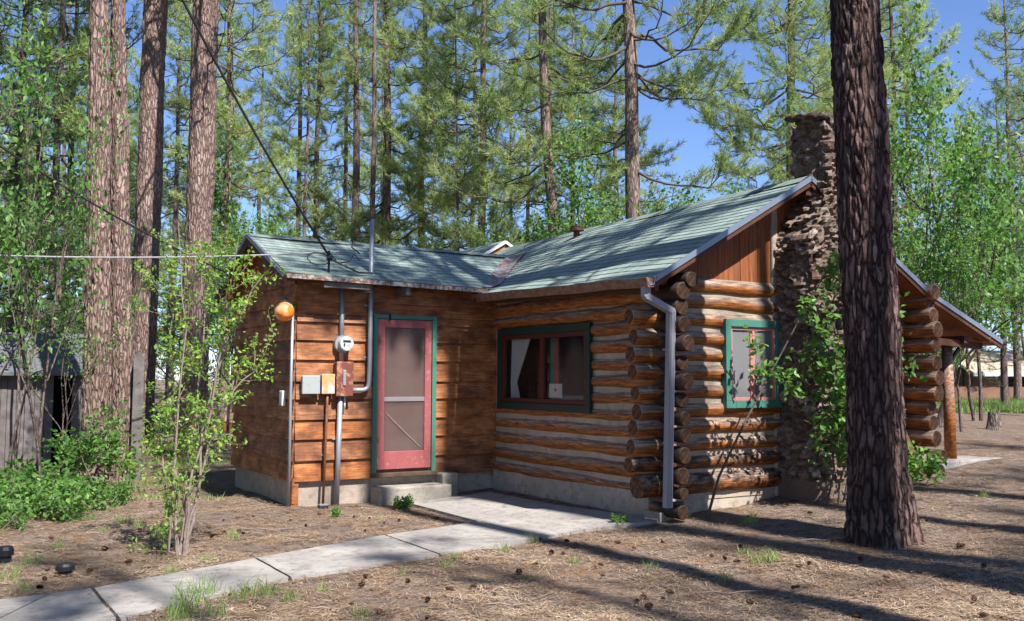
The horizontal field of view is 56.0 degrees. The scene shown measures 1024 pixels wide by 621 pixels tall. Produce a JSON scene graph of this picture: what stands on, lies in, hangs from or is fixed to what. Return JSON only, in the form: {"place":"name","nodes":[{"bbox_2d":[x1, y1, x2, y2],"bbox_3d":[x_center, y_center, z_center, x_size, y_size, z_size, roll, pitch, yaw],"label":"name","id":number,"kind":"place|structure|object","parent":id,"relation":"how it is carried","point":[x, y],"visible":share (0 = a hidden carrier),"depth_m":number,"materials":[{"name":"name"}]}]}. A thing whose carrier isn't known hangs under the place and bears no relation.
{"place":"outdoors","nodes":[
{"label":"outdoors","id":0,"kind":"place"},
{"bbox_2d":[1,427,235,501],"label":"grass","id":1,"kind":"structure","parent":0,"point":[206,498],"depth_m":15.76,"materials":[{"name":"plant"}]},
{"bbox_2d":[0,492,657,620],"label":"path","id":2,"kind":"structure","parent":0,"point":[486,526],"depth_m":8.83,"materials":[{"name":"concrete"}]},
{"bbox_2d":[0,380,1023,620],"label":"ground","id":3,"kind":"structure","parent":0,"point":[1012,427],"depth_m":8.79,"materials":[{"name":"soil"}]},
{"bbox_2d":[0,490,34,530],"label":"leafy bush","id":4,"kind":"object","parent":3,"relation":"on","point":[14,508],"visible":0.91,"depth_m":10.43,"materials":[{"name":"green plant"}]},
{"bbox_2d":[0,5,51,273],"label":"pine tree","id":5,"kind":"object","parent":3,"relation":"on","point":[14,115],"visible":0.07,"depth_m":47.64,"materials":[{"name":"green plant"}]},
{"bbox_2d":[0,469,52,521],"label":"leafy bush","id":6,"kind":"object","parent":3,"relation":"on","point":[23,478],"visible":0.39,"depth_m":11.46,"materials":[{"name":"green plant"}]},
{"bbox_2d":[0,451,71,505],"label":"leafy bush","id":7,"kind":"object","parent":3,"relation":"on","point":[47,461],"visible":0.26,"depth_m":13.04,"materials":[{"name":"green plant"}]},
{"bbox_2d":[0,332,83,469],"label":"shed","id":8,"kind":"structure","parent":3,"relation":"on","point":[9,403],"depth_m":17.42,"materials":[{"name":"grey wood"}]},
{"bbox_2d":[0,0,83,471],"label":"sapling","id":9,"kind":"object","parent":3,"relation":"on","point":[17,426],"visible":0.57,"depth_m":17.10,"materials":[{"name":"plant"}]},
{"bbox_2d":[0,0,85,333],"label":"pine tree","id":10,"kind":"object","parent":3,"relation":"on","point":[16,148],"visible":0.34,"depth_m":20.54,"materials":[{"name":"green plant"}]},
{"bbox_2d":[0,0,88,331],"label":"pine tree","id":11,"kind":"object","parent":3,"relation":"on","point":[10,319],"visible":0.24,"depth_m":21.17,"materials":[{"name":"green plant"}]},
{"bbox_2d":[8,460,89,490],"bbox_3d":[-6.485,2.389,13.425,1.266,0.643,0.916,-2,-5,29],"label":"leafy bush","id":12,"kind":"object","parent":3,"relation":"on","point":[28,473],"visible":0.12,"depth_m":13.33,"materials":[{"name":"green plant"}]},
{"bbox_2d":[0,471,100,524],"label":"leafy bush","id":13,"kind":"object","parent":3,"relation":"on","point":[64,510],"visible":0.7,"depth_m":11.04,"materials":[{"name":"green plant"}]},
{"bbox_2d":[0,1,108,377],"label":"sapling","id":14,"kind":"object","parent":3,"relation":"on","point":[20,261],"visible":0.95,"depth_m":12.17,"materials":[{"name":"plant"}]},
{"bbox_2d":[55,562,74,577],"bbox_3d":[-3.725,2.172,8.029,0.148,0.130,0.150,3,-5,-31],"label":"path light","id":15,"kind":"object","parent":3,"relation":"on","point":[64,568],"visible":0.88,"depth_m":7.98,"materials":[{"name":"black plastic"}]},
{"bbox_2d":[0,0,135,332],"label":"pine tree","id":16,"kind":"object","parent":3,"relation":"on","point":[59,291],"visible":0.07,"depth_m":34.24,"materials":[{"name":"green plant"}]},
{"bbox_2d":[25,472,115,518],"bbox_3d":[-5.383,2.252,11.464,1.052,0.660,1.056,0,-4,-2],"label":"leafy bush","id":17,"kind":"object","parent":3,"relation":"on","point":[85,496],"visible":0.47,"depth_m":11.51,"materials":[{"name":"green plant"}]},
{"bbox_2d":[0,7,141,484],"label":"sapling","id":18,"kind":"object","parent":3,"relation":"on","point":[74,184],"visible":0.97,"depth_m":12.78,"materials":[{"name":"plant"}]},
{"bbox_2d":[0,0,142,332],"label":"pine tree","id":19,"kind":"object","parent":3,"relation":"on","point":[35,51],"visible":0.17,"depth_m":23.60,"materials":[{"name":"green plant"}]},
{"bbox_2d":[8,226,146,474],"bbox_3d":[-6.388,0.640,14.187,2.123,4.009,1.490,0,-4,9],"label":"sapling","id":20,"kind":"object","parent":3,"relation":"on","point":[66,341],"visible":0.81,"depth_m":14.05,"materials":[{"name":"plant"}]},
{"bbox_2d":[0,0,160,333],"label":"pine tree","id":21,"kind":"object","parent":3,"relation":"on","point":[70,161],"visible":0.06,"depth_m":25.17,"materials":[{"name":"green plant"}]},
{"bbox_2d":[40,391,144,484],"bbox_3d":[-6.058,1.894,13.978,1.143,1.497,1.583,-3,-5,41],"label":"leafy bush","id":22,"kind":"object","parent":3,"relation":"on","point":[86,447],"visible":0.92,"depth_m":13.87,"materials":[{"name":"green plant"}]},
{"bbox_2d":[0,0,188,332],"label":"pine tree","id":23,"kind":"object","parent":3,"relation":"on","point":[57,116],"visible":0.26,"depth_m":21.71,"materials":[{"name":"green plant"}]},
{"bbox_2d":[55,470,139,509],"bbox_3d":[-5.307,2.305,12.047,0.877,0.616,1.213,-1,-4,12],"label":"leafy bush","id":24,"kind":"object","parent":3,"relation":"on","point":[132,476],"visible":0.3,"depth_m":11.96,"materials":[{"name":"green plant"}]},
{"bbox_2d":[76,0,133,484],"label":"pine tree","id":25,"kind":"object","parent":3,"relation":"on","point":[110,282],"visible":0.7,"depth_m":15.28,"materials":[{"name":"brown plant"}]},
{"bbox_2d":[83,475,145,506],"bbox_3d":[-5.264,2.371,12.498,0.792,0.495,0.789,1,-4,-4],"label":"leafy bush","id":26,"kind":"object","parent":3,"relation":"on","point":[123,493],"visible":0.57,"depth_m":12.39,"materials":[{"name":"green plant"}]},
{"bbox_2d":[130,352,144,481],"bbox_3d":[-5.880,1.686,15.126,0.169,2.090,0.057,2,-4,-23],"label":"grey post","id":27,"kind":"object","parent":3,"relation":"on","point":[138,377],"visible":0.74,"depth_m":15.12,"materials":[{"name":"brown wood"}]},
{"bbox_2d":[60,242,230,432],"bbox_3d":[-9.909,0.957,26.982,3.822,6.006,5.067,-14,-15,74],"label":"oak tree","id":28,"kind":"object","parent":3,"relation":"on","point":[166,331],"visible":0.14,"depth_m":27.10,"materials":[{"name":"green plant"}]},
{"bbox_2d":[132,0,167,451],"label":"pine tree","id":29,"kind":"object","parent":3,"relation":"on","point":[149,189],"visible":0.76,"depth_m":21.59,"materials":[{"name":"brown plant"}]},
{"bbox_2d":[156,207,182,393],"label":"pine tree","id":30,"kind":"object","parent":3,"relation":"on","point":[165,392],"visible":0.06,"depth_m":58.68,"materials":[{"name":"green plant"}]},
{"bbox_2d":[133,0,222,423],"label":"pine tree","id":31,"kind":"object","parent":3,"relation":"on","point":[174,205],"visible":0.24,"depth_m":32.40,"materials":[{"name":"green plant"}]},
{"bbox_2d":[164,585,199,616],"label":"grass tuft","id":32,"kind":"object","parent":3,"relation":"on","point":[182,602],"visible":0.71,"depth_m":6.76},
{"bbox_2d":[172,572,218,603],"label":"grass tuft","id":33,"kind":"object","parent":3,"relation":"on","point":[196,596],"visible":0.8,"depth_m":7.06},
{"bbox_2d":[158,98,240,397],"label":"pine tree","id":34,"kind":"object","parent":3,"relation":"on","point":[183,265],"visible":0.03,"depth_m":50.27,"materials":[{"name":"green plant"}]},
{"bbox_2d":[126,0,274,370],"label":"pine tree","id":35,"kind":"object","parent":3,"relation":"on","point":[241,177],"visible":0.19,"depth_m":37.45,"materials":[{"name":"green plant"}]},
{"bbox_2d":[122,222,286,555],"bbox_3d":[-2.878,0.739,9.000,1.392,3.176,1.199,2,-4,-22],"label":"slender shrub","id":36,"kind":"object","parent":3,"relation":"on","point":[187,528],"visible":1,"depth_m":9.09,"materials":[{"name":"green plant"}]},
{"bbox_2d":[188,591,228,618],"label":"grass tuft","id":37,"kind":"object","parent":3,"relation":"on","point":[209,609],"visible":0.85,"depth_m":6.65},
{"bbox_2d":[131,0,307,420],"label":"pine tree","id":38,"kind":"object","parent":3,"relation":"on","point":[228,112],"visible":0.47,"depth_m":30.11,"materials":[{"name":"green plant"}]},
{"bbox_2d":[168,0,274,459],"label":"pine tree","id":39,"kind":"object","parent":3,"relation":"on","point":[200,188],"visible":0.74,"depth_m":19.58,"materials":[{"name":"brown plant"}]},
{"bbox_2d":[175,188,283,451],"bbox_3d":[-6.381,0.160,21.440,2.464,5.983,2.590,-3,-5,36],"label":"oak tree","id":40,"kind":"object","parent":3,"relation":"on","point":[217,260],"visible":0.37,"depth_m":21.27,"materials":[{"name":"green plant"}]},
{"bbox_2d":[209,0,302,346],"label":"pine tree","id":41,"kind":"object","parent":3,"relation":"on","point":[256,7],"visible":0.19,"depth_m":48.79,"materials":[{"name":"green plant"}]},
{"bbox_2d":[234,570,282,599],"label":"grass tuft","id":42,"kind":"object","parent":3,"relation":"on","point":[254,591],"visible":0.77,"depth_m":7.21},
{"bbox_2d":[175,111,344,265],"bbox_3d":[-6.178,-0.984,25.681,4.045,8.637,5.189,-3,-5,43],"label":"oak tree","id":43,"kind":"object","parent":3,"relation":"on","point":[217,193],"visible":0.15,"depth_m":25.09,"materials":[{"name":"green plant"}]},
{"bbox_2d":[256,0,346,237],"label":"pine tree","id":44,"kind":"object","parent":3,"relation":"on","point":[299,136],"visible":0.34,"depth_m":40.64,"materials":[{"name":"green plant"}]},
{"bbox_2d":[286,107,342,236],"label":"pine tree","id":45,"kind":"object","parent":3,"relation":"on","point":[325,162],"visible":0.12,"depth_m":67.74,"materials":[{"name":"green plant"}]},
{"bbox_2d":[254,0,379,242],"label":"pine tree","id":46,"kind":"object","parent":3,"relation":"on","point":[312,110],"visible":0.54,"depth_m":34.76,"materials":[{"name":"green plant"}]},
{"bbox_2d":[243,0,406,242],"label":"pine tree","id":47,"kind":"object","parent":3,"relation":"on","point":[318,125],"visible":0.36,"depth_m":38.18,"materials":[{"name":"green plant"}]},
{"bbox_2d":[267,0,408,245],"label":"pine tree","id":48,"kind":"object","parent":3,"relation":"on","point":[366,179],"visible":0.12,"depth_m":42.48,"materials":[{"name":"green plant"}]},
{"bbox_2d":[292,0,394,242],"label":"pine tree","id":49,"kind":"object","parent":3,"relation":"on","point":[356,145],"visible":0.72,"depth_m":35.49,"materials":[{"name":"green plant"}]},
{"bbox_2d":[329,0,422,242],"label":"pine tree","id":50,"kind":"object","parent":3,"relation":"on","point":[372,184],"visible":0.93,"depth_m":33.46,"materials":[{"name":"green plant"}]},
{"bbox_2d":[295,0,458,244],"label":"pine tree","id":51,"kind":"object","parent":3,"relation":"on","point":[385,203],"visible":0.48,"depth_m":36.19,"materials":[{"name":"green plant"}]},
{"bbox_2d":[326,7,436,244],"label":"pine tree","id":52,"kind":"object","parent":3,"relation":"on","point":[399,93],"visible":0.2,"depth_m":49.87,"materials":[{"name":"green plant"}]},
{"bbox_2d":[389,493,413,510],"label":"weed","id":53,"kind":"object","parent":3,"relation":"on","point":[405,504],"visible":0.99,"depth_m":12.04,"materials":[{"name":"green plant"}]},
{"bbox_2d":[341,0,498,250],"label":"pine tree","id":54,"kind":"object","parent":3,"relation":"on","point":[395,33],"visible":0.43,"depth_m":36.06,"materials":[{"name":"green plant"}]},
{"bbox_2d":[374,0,533,250],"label":"pine tree","id":55,"kind":"object","parent":3,"relation":"on","point":[449,108],"visible":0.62,"depth_m":29.33,"materials":[{"name":"green plant"}]},
{"bbox_2d":[376,0,543,247],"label":"pine tree","id":56,"kind":"object","parent":3,"relation":"on","point":[407,241],"visible":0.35,"depth_m":36.33,"materials":[{"name":"green plant"}]},
{"bbox_2d":[401,0,567,250],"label":"pine tree","id":57,"kind":"object","parent":3,"relation":"on","point":[482,70],"visible":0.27,"depth_m":33.34,"materials":[{"name":"green plant"}]},
{"bbox_2d":[488,0,578,241],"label":"pine tree","id":58,"kind":"object","parent":3,"relation":"on","point":[527,207],"visible":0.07,"depth_m":41.95,"materials":[{"name":"green plant"}]},
{"bbox_2d":[429,0,645,248],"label":"pine tree","id":59,"kind":"object","parent":3,"relation":"on","point":[611,178],"visible":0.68,"depth_m":27.20,"materials":[{"name":"green plant"}]},
{"bbox_2d":[472,171,618,246],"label":"oak tree","id":60,"kind":"object","parent":3,"relation":"on","point":[541,228],"visible":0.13,"depth_m":24.30,"materials":[{"name":"green plant"}]},
{"bbox_2d":[495,2,601,245],"bbox_3d":[1.941,-5.835,38.412,5.680,19.467,5.735,0,-4,-3],"label":"pine tree","id":61,"kind":"object","parent":3,"relation":"on","point":[569,115],"visible":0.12,"depth_m":38.03,"materials":[{"name":"green plant"}]},
{"bbox_2d":[497,0,624,243],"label":"pine tree","id":62,"kind":"object","parent":3,"relation":"on","point":[534,120],"visible":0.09,"depth_m":40.27,"materials":[{"name":"green plant"}]},
{"bbox_2d":[537,83,654,237],"bbox_3d":[1.976,-1.288,24.778,3.861,8.262,4.953,1,-4,-5],"label":"oak tree","id":63,"kind":"object","parent":3,"relation":"on","point":[569,175],"visible":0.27,"depth_m":23.43,"materials":[{"name":"green plant"}]},
{"bbox_2d":[213,112,1003,522],"bbox_3d":[0.597,0.352,15.140,9.272,5.010,10.018,3,-5,-31],"label":"log cabin","id":64,"kind":"object","parent":3,"relation":"on","point":[605,366],"visible":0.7,"depth_m":12.39,"materials":[{"name":"brown wood"}]},
{"bbox_2d":[0,145,225,272],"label":"overhead cable","id":65,"kind":"object","parent":64,"relation":"on","point":[57,182],"visible":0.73,"depth_m":12.76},
{"bbox_2d":[0,251,338,257],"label":"overhead cable","id":66,"kind":"object","parent":64,"relation":"attached to","point":[162,256],"visible":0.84,"depth_m":12.19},
{"bbox_2d":[287,316,293,507],"bbox_3d":[-2.803,1.234,12.192,0.043,2.511,0.057,3,-5,-31],"label":"corner pipe","id":67,"kind":"object","parent":64,"relation":"attached to","point":[290,413],"visible":0.93,"depth_m":12.18,"materials":[{"name":"metal"}]},
{"bbox_2d":[274,300,294,320],"bbox_3d":[-2.865,0.000,12.155,0.263,0.276,0.250,3,-5,-31],"label":"globe lamp","id":68,"kind":"object","parent":67,"relation":"attached to","point":[284,310],"visible":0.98,"depth_m":12.07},
{"bbox_2d":[301,375,319,393],"bbox_3d":[-2.581,0.949,12.316,0.236,0.237,0.102,3,-5,-31],"label":"junction box","id":69,"kind":"object","parent":64,"relation":"attached to","point":[310,384],"visible":1,"depth_m":12.27,"materials":[{"name":"grey metal"}]},
{"bbox_2d":[321,394,328,503],"bbox_3d":[-2.409,1.775,12.374,0.074,1.441,0.097,3,-5,-31],"label":"conduit","id":70,"kind":"object","parent":64,"relation":"attached to","point":[325,448],"visible":0.91,"depth_m":12.34,"materials":[{"name":"metal"}]},
{"bbox_2d":[320,374,334,393],"bbox_3d":[-2.386,0.947,12.429,0.176,0.257,0.112,3,-5,-31],"label":"junction box","id":71,"kind":"object","parent":64,"relation":"attached to","point":[327,383],"visible":1,"depth_m":12.38,"materials":[{"name":"metal"}]},
{"bbox_2d":[332,396,342,505],"bbox_3d":[-2.256,1.802,12.467,0.129,1.421,0.094,3,-5,-31],"label":"conduit","id":72,"kind":"object","parent":64,"relation":"attached to","point":[338,438],"visible":0.96,"depth_m":12.43,"materials":[{"name":"metal"}]},
{"bbox_2d":[307,216,372,273],"bbox_3d":[-2.207,-0.870,12.456,0.976,0.811,0.203,3,-5,-38],"label":"wire bracket","id":73,"kind":"object","parent":64,"relation":"on","point":[329,257],"visible":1,"depth_m":12.45,"materials":[{"name":"black plastic"}]},
{"bbox_2d":[181,0,328,254],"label":"overhead cable","id":74,"kind":"object","parent":73,"relation":"attached to","point":[247,119],"visible":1,"depth_m":11.15,"materials":[{"name":"rubber"}]},
{"bbox_2d":[337,288,345,361],"bbox_3d":[-2.229,0.178,12.606,0.118,1.020,0.071,3,-5,-31],"label":"conduit","id":75,"kind":"object","parent":64,"relation":"attached to","point":[341,319],"visible":0.65,"depth_m":12.58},
{"bbox_2d":[333,362,353,395],"bbox_3d":[-2.192,0.889,12.523,0.231,0.447,0.160,3,-5,-31],"label":"breaker box","id":76,"kind":"object","parent":64,"relation":"attached to","point":[343,372],"visible":1,"depth_m":12.46,"materials":[{"name":"metal"}]},
{"bbox_2d":[333,335,353,352],"bbox_3d":[-2.188,0.434,12.538,0.230,0.230,0.180,3,-5,-31],"label":"electric meter","id":77,"kind":"object","parent":64,"relation":"attached to","point":[343,343],"visible":1,"depth_m":12.49,"materials":[{"name":"white plastic"}]},
{"bbox_2d":[353,219,374,391],"bbox_3d":[-1.970,-0.071,12.751,0.314,2.301,0.121,3,-5,-31],"label":"electrical conduit","id":78,"kind":"object","parent":64,"relation":"attached to","point":[370,318],"visible":0.98,"depth_m":12.75,"materials":[{"name":"metal"}]},
{"bbox_2d":[370,314,436,477],"bbox_3d":[-1.456,1.144,13.041,0.970,2.180,0.100,3,-5,-31],"label":"screen door","id":79,"kind":"structure","parent":64,"relation":"in","point":[404,362],"depth_m":13.03,"materials":[{"name":"red wood"}]},
{"bbox_2d":[497,322,592,413],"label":"window","id":80,"kind":"structure","parent":64,"relation":"in","point":[540,368],"depth_m":13.48,"materials":[{"name":"green paint"}]},
{"bbox_2d":[722,319,781,407],"bbox_3d":[2.829,0.628,11.344,0.900,1.030,0.084,3,-5,-31],"label":"window","id":81,"kind":"structure","parent":64,"relation":"in","point":[739,390],"depth_m":11.30,"materials":[{"name":"green paint"}]},
{"bbox_2d":[578,0,663,221],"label":"pine tree","id":82,"kind":"object","parent":3,"relation":"on","point":[599,106],"visible":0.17,"depth_m":37.44,"materials":[{"name":"green plant"}]},
{"bbox_2d":[502,0,766,218],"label":"pine tree","id":83,"kind":"object","parent":3,"relation":"on","point":[630,132],"visible":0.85,"depth_m":26.44,"materials":[{"name":"green plant"}]},
{"bbox_2d":[558,132,750,225],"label":"oak tree","id":84,"kind":"object","parent":3,"relation":"on","point":[691,200],"visible":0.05,"depth_m":27.93,"materials":[{"name":"green plant"}]},
{"bbox_2d":[643,179,728,213],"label":"oak tree","id":85,"kind":"object","parent":3,"relation":"on","point":[685,197],"visible":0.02,"depth_m":29.14,"materials":[{"name":"green plant"}]},
{"bbox_2d":[764,6,832,178],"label":"pine tree","id":86,"kind":"object","parent":3,"relation":"on","point":[821,80],"visible":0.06,"depth_m":58.70,"materials":[{"name":"green plant"}]},
{"bbox_2d":[680,0,917,193],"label":"pine tree","id":87,"kind":"object","parent":3,"relation":"on","point":[788,26],"visible":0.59,"depth_m":33.13,"materials":[{"name":"green plant"}]},
{"bbox_2d":[706,248,928,519],"bbox_3d":[3.438,0.709,10.735,2.672,3.166,1.049,1,-4,-17],"label":"shrub","id":88,"kind":"object","parent":3,"relation":"on","point":[836,392],"visible":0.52,"depth_m":10.74,"materials":[{"name":"green plant"}]},
{"bbox_2d":[749,77,995,422],"bbox_3d":[8.904,-1.023,23.444,4.671,9.009,6.193,-12,-13,72],"label":"oak tree","id":89,"kind":"object","parent":3,"relation":"on","point":[898,238],"visible":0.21,"depth_m":23.40,"materials":[{"name":"green plant"}]},
{"bbox_2d":[830,0,924,549],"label":"pine tree","id":90,"kind":"object","parent":3,"relation":"on","point":[881,509],"visible":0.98,"depth_m":8.97,"materials":[{"name":"brown plant"}]},
{"bbox_2d":[817,0,948,266],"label":"pine tree","id":91,"kind":"object","parent":3,"relation":"on","point":[893,5],"visible":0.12,"depth_m":36.11,"materials":[{"name":"green plant"}]},
{"bbox_2d":[819,0,970,300],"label":"pine tree","id":92,"kind":"object","parent":3,"relation":"on","point":[940,44],"visible":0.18,"depth_m":36.15,"materials":[{"name":"green plant"}]},
{"bbox_2d":[908,440,948,485],"bbox_3d":[4.981,1.939,11.869,0.769,0.652,0.735,-2,-5,32],"label":"leafy bush","id":93,"kind":"object","parent":3,"relation":"on","point":[930,469],"visible":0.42,"depth_m":11.66,"materials":[{"name":"green plant"}]},
{"bbox_2d":[880,0,989,354],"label":"pine tree","id":94,"kind":"object","parent":3,"relation":"on","point":[927,27],"visible":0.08,"depth_m":38.15,"materials":[{"name":"green plant"}]},
{"bbox_2d":[887,0,1023,427],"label":"oak tree","id":95,"kind":"object","parent":3,"relation":"on","point":[965,181],"visible":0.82,"depth_m":20.51,"materials":[{"name":"green plant"}]},
{"bbox_2d":[892,111,1023,420],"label":"oak tree","id":96,"kind":"object","parent":3,"relation":"on","point":[976,351],"visible":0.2,"depth_m":24.54,"materials":[{"name":"green plant"}]},
{"bbox_2d":[914,208,1013,431],"bbox_3d":[8.808,0.246,19.809,2.023,4.506,2.594,3,-5,-30],"label":"oak tree","id":97,"kind":"object","parent":3,"relation":"on","point":[965,257],"visible":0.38,"depth_m":19.25,"materials":[{"name":"green plant"}]},
{"bbox_2d":[929,350,1023,386],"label":"house","id":98,"kind":"structure","parent":3,"relation":"on","point":[973,375],"depth_m":47.29,"materials":[{"name":"white plastic"}]},
{"bbox_2d":[942,387,1023,398],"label":"garden wall","id":99,"kind":"structure","parent":3,"relation":"on","point":[989,392],"depth_m":40.91,"materials":[{"name":"concrete"}]},
{"bbox_2d":[945,0,1023,399],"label":"pine tree","id":100,"kind":"object","parent":3,"relation":"on","point":[1017,387],"visible":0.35,"depth_m":40.88,"materials":[{"name":"green plant"}]},
{"bbox_2d":[950,0,1023,292],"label":"pine tree","id":101,"kind":"object","parent":3,"relation":"on","point":[998,84],"visible":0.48,"depth_m":29.45,"materials":[{"name":"green plant"}]},
{"bbox_2d":[963,77,1023,405],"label":"pine tree","id":102,"kind":"object","parent":3,"relation":"on","point":[1003,375],"visible":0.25,"depth_m":33.06,"materials":[{"name":"green plant"}]},
{"bbox_2d":[986,412,1002,429],"bbox_3d":[10.221,2.363,20.419,0.392,0.420,0.367,3,-5,-31],"label":"tree stump","id":103,"kind":"object","parent":3,"relation":"on","point":[994,421],"visible":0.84,"depth_m":20.31,"materials":[{"name":"brown wood"}]},
{"bbox_2d":[973,88,1023,347],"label":"pine tree","id":104,"kind":"object","parent":3,"relation":"on","point":[1003,174],"visible":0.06,"depth_m":69.22,"materials":[{"name":"green plant"}]},
{"bbox_2d":[981,146,1023,357],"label":"oak tree","id":105,"kind":"object","parent":3,"relation":"on","point":[1021,306],"visible":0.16,"depth_m":31.12,"materials":[{"name":"green plant"}]},
{"bbox_2d":[0,0,1023,379],"label":"sky","id":106,"kind":"structure","parent":0,"point":[672,124],"materials":[{"name":"blue"}]},
{"bbox_2d":[935,396,1023,412],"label":"grass","id":107,"kind":"structure","parent":0,"point":[996,405],"depth_m":31.35,"materials":[{"name":"plant"}]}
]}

